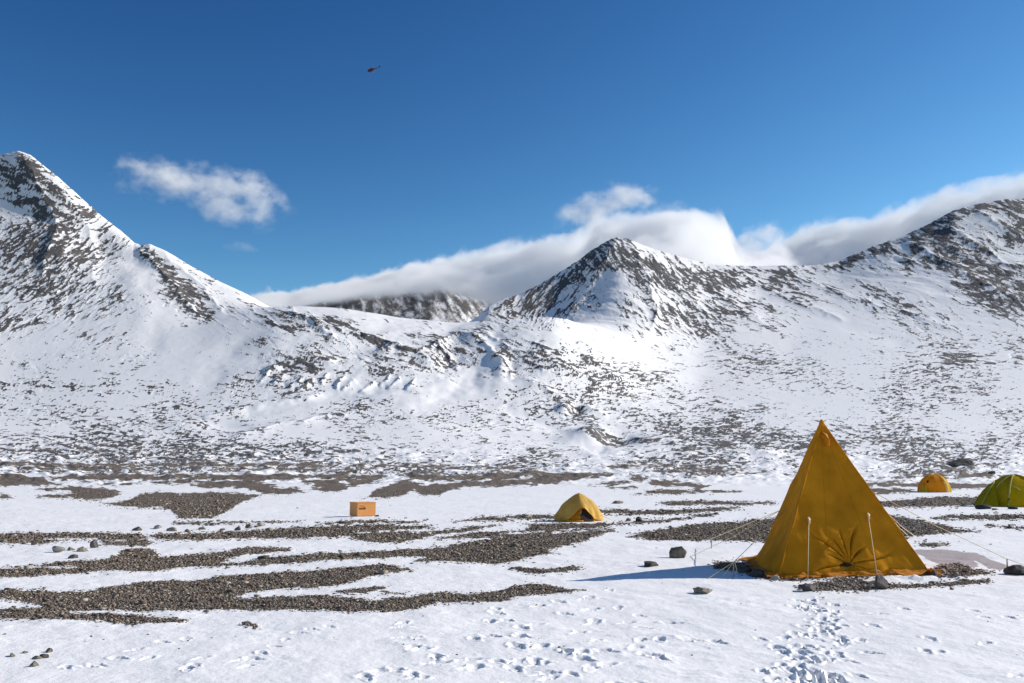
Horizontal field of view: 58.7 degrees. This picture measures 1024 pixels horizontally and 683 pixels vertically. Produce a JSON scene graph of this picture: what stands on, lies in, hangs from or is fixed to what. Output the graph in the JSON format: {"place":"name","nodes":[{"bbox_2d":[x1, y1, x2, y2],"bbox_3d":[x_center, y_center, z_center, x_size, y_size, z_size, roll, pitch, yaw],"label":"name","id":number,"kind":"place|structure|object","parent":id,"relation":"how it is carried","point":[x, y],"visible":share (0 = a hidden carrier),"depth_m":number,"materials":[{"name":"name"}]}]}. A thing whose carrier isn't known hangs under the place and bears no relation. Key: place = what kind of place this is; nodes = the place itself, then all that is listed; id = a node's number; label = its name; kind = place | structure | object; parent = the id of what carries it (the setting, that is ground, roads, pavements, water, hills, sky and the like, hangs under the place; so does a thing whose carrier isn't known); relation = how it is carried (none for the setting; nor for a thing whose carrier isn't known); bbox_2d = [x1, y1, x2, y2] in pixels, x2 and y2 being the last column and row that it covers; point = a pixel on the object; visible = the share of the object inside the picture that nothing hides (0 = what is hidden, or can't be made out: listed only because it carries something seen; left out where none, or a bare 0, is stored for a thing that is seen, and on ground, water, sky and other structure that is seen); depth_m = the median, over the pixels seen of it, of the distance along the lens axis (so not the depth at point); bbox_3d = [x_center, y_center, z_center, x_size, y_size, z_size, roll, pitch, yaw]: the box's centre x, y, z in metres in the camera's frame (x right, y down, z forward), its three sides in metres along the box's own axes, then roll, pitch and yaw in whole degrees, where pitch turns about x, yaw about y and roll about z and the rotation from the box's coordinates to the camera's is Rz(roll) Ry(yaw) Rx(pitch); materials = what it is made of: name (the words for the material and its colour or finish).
{"place":"outdoors","nodes":[
{"label":"outdoors","id":0,"kind":"place"},
{"bbox_2d":[0,151,265,427],"bbox_3d":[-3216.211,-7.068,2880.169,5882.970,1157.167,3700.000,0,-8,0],"label":"mountain","id":1,"kind":"structure","parent":0,"point":[103,321],"depth_m":1674.31,"materials":[{"name":"white snow"}]},
{"bbox_2d":[261,305,470,421],"bbox_3d":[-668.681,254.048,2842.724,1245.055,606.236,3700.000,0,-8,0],"label":"foothill","id":2,"kind":"structure","parent":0,"point":[329,363],"depth_m":1333.35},
{"bbox_2d":[367,65,379,71],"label":"helicopter","id":3,"kind":"object","parent":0,"point":[371,69],"visible":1,"depth_m":674.98,"materials":[{"name":"red paint"}]},
{"bbox_2d":[303,281,501,322],"bbox_3d":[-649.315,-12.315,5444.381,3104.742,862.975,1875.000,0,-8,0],"label":"mountain","id":4,"kind":"structure","parent":0,"point":[446,301],"depth_m":5705.99,"materials":[{"name":"white snow"}]},
{"bbox_2d":[0,458,1023,682],"bbox_3d":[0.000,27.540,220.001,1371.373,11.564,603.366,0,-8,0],"label":"ground","id":5,"kind":"structure","parent":0,"point":[627,616],"depth_m":13.12,"materials":[{"name":"white snow"}]},
{"bbox_2d":[28,661,38,666],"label":"boulder","id":6,"kind":"object","parent":5,"relation":"on","point":[34,664],"visible":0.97,"depth_m":7.82,"materials":[{"name":"stone"}]},
{"bbox_2d":[39,654,48,657],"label":"boulder","id":7,"kind":"object","parent":5,"relation":"on","point":[44,655],"visible":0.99,"depth_m":8.17,"materials":[{"name":"stone"}]},
{"bbox_2d":[52,546,65,551],"bbox_3d":[-9.355,4.305,18.791,0.296,0.162,0.190,-6,-10,38],"label":"boulder","id":8,"kind":"object","parent":5,"relation":"on","point":[57,549],"visible":0.97,"depth_m":18.73,"materials":[{"name":"stone"}]},
{"bbox_2d":[68,554,77,558],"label":"boulder","id":9,"kind":"object","parent":5,"relation":"on","point":[72,556],"visible":0.81,"depth_m":17.59,"materials":[{"name":"stone"}]},
{"bbox_2d":[76,546,87,551],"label":"boulder","id":10,"kind":"object","parent":5,"relation":"on","point":[82,549],"visible":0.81,"depth_m":18.95,"materials":[{"name":"stone"}]},
{"bbox_2d":[90,539,98,547],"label":"boulder","id":11,"kind":"object","parent":5,"relation":"on","point":[94,543],"visible":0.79,"depth_m":19.90,"materials":[{"name":"stone"}]},
{"bbox_2d":[132,526,141,530],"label":"boulder","id":12,"kind":"object","parent":5,"relation":"on","point":[138,528],"visible":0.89,"depth_m":25.70,"materials":[{"name":"stone"}]},
{"bbox_2d":[166,527,176,530],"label":"boulder","id":13,"kind":"object","parent":5,"relation":"on","point":[171,529],"visible":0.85,"depth_m":25.72,"materials":[{"name":"stone"}]},
{"bbox_2d":[241,621,251,624],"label":"boulder","id":14,"kind":"object","parent":5,"relation":"on","point":[246,622],"visible":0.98,"depth_m":9.93,"materials":[{"name":"stone"}]},
{"bbox_2d":[349,502,375,516],"bbox_3d":[-5.591,6.302,34.071,0.788,0.580,0.636,6,-10,-36],"label":"crate","id":15,"kind":"object","parent":5,"relation":"on","point":[358,509],"visible":0.98,"depth_m":33.83,"materials":[{"name":"brown wood"}]},
{"bbox_2d":[0,488,1023,658],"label":"gravel","id":16,"kind":"structure","parent":5,"relation":"on","point":[181,603],"depth_m":16.86,"materials":[{"name":"grey gravel"}]},
{"bbox_2d":[547,493,612,521],"bbox_3d":[2.285,5.689,31.226,1.741,0.970,1.694,7,-11,-41],"label":"ridge tent","id":17,"kind":"object","parent":5,"relation":"on","point":[578,507],"visible":0.99,"depth_m":31.05,"materials":[{"name":"yellow fabric"}]},
{"bbox_2d":[644,561,658,566],"bbox_3d":[2.448,3.932,15.988,0.274,0.133,0.287,0,-8,0],"label":"boulder","id":18,"kind":"object","parent":5,"relation":"on","point":[649,563],"visible":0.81,"depth_m":15.94,"materials":[{"name":"stone"}]},
{"bbox_2d":[669,546,686,557],"bbox_3d":[3.217,4.152,17.702,0.344,0.348,0.287,0,-8,0],"label":"boulder","id":19,"kind":"object","parent":5,"relation":"on","point":[678,552],"visible":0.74,"depth_m":17.62,"materials":[{"name":"stone"}]},
{"bbox_2d":[693,587,711,593],"bbox_3d":[2.602,3.414,12.431,0.198,0.118,0.253,5,-10,-33],"label":"boulder","id":20,"kind":"object","parent":5,"relation":"on","point":[700,590],"visible":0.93,"depth_m":12.36,"materials":[{"name":"stone"}]},
{"bbox_2d":[738,567,751,572],"bbox_3d":[3.869,3.811,15.091,0.255,0.140,0.158,4,-9,-23],"label":"boulder","id":21,"kind":"object","parent":5,"relation":"on","point":[744,570],"visible":0.89,"depth_m":15.04,"materials":[{"name":"stone"}]},
{"bbox_2d":[750,569,764,576],"bbox_3d":[3.944,3.740,14.611,0.250,0.183,0.164,0,-8,0],"label":"boulder","id":22,"kind":"object","parent":5,"relation":"on","point":[757,573],"visible":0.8,"depth_m":14.57,"materials":[{"name":"stone"}]},
{"bbox_2d":[770,575,778,579],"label":"boulder","id":23,"kind":"object","parent":5,"relation":"on","point":[774,577],"visible":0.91,"depth_m":14.04,"materials":[{"name":"stone"}]},
{"bbox_2d":[799,583,815,590],"bbox_3d":[4.128,3.451,12.729,0.237,0.153,0.177,-4,-9,25],"label":"boulder","id":24,"kind":"object","parent":5,"relation":"on","point":[806,587],"visible":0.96,"depth_m":12.68,"materials":[{"name":"stone"}]},
{"bbox_2d":[690,419,1023,578],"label":"pyramid tent","id":25,"kind":"object","parent":5,"relation":"on","point":[833,518],"visible":0.99,"depth_m":14.94,"materials":[{"name":"fabric"}]},
{"bbox_2d":[875,574,887,588],"bbox_3d":[5.251,3.451,12.941,0.193,0.298,0.192,0,-8,0],"label":"boulder","id":26,"kind":"object","parent":5,"relation":"on","point":[881,581],"visible":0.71,"depth_m":12.89,"materials":[{"name":"stone"}]},
{"bbox_2d":[929,570,937,575],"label":"boulder","id":27,"kind":"object","parent":5,"relation":"on","point":[934,572],"visible":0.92,"depth_m":14.42,"materials":[{"name":"stone"}]},
{"bbox_2d":[917,474,951,492],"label":"dome tent","id":28,"kind":"object","parent":5,"relation":"on","point":[933,483],"visible":0.99,"depth_m":73.26,"materials":[{"name":"orange fabric"}]},
{"bbox_2d":[924,542,944,545],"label":"boulder","id":29,"kind":"object","parent":5,"relation":"on","point":[935,544],"visible":0.9,"depth_m":20.55,"materials":[{"name":"stone"}]},
{"bbox_2d":[951,572,958,576],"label":"boulder","id":30,"kind":"object","parent":5,"relation":"on","point":[955,574],"visible":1,"depth_m":14.12,"materials":[{"name":"stone"}]},
{"bbox_2d":[947,458,973,466],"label":"rubble mound","id":31,"kind":"object","parent":5,"relation":"on","point":[961,462],"visible":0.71,"depth_m":353.90,"materials":[{"name":"stone"}]},
{"bbox_2d":[975,505,991,508],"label":"gear bag","id":32,"kind":"object","parent":5,"relation":"on","point":[983,507],"visible":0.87,"depth_m":41.23,"materials":[{"name":"black fabric"}]},
{"bbox_2d":[974,474,1023,506],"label":"dome tent","id":33,"kind":"object","parent":5,"relation":"on","point":[1006,491],"visible":0.98,"depth_m":43.55,"materials":[{"name":"green fabric"}]},
{"bbox_2d":[1003,564,1023,574],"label":"boulder","id":34,"kind":"object","parent":5,"relation":"on","point":[1017,569],"visible":0.79,"depth_m":14.71,"materials":[{"name":"stone"}]},
{"bbox_2d":[0,417,1023,462],"bbox_3d":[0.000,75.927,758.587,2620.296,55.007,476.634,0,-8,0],"label":"slope","id":35,"kind":"structure","parent":0,"point":[366,440],"depth_m":778.07,"materials":[{"name":"white snow"}]},
{"bbox_2d":[0,0,1023,306],"label":"sky","id":36,"kind":"structure","parent":0,"point":[491,146],"materials":[{"name":"blue"}]},
{"bbox_2d":[470,237,800,434],"bbox_3d":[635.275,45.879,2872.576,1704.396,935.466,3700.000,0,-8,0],"label":"mountain","id":37,"kind":"structure","parent":0,"point":[616,335],"depth_m":1714.07,"materials":[{"name":"white snow"}]},
{"bbox_2d":[794,199,1023,431],"bbox_3d":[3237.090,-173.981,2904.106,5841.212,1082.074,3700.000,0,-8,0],"label":"mountain","id":38,"kind":"structure","parent":0,"point":[921,328],"depth_m":2304.63,"materials":[{"name":"white snow"}]}
]}

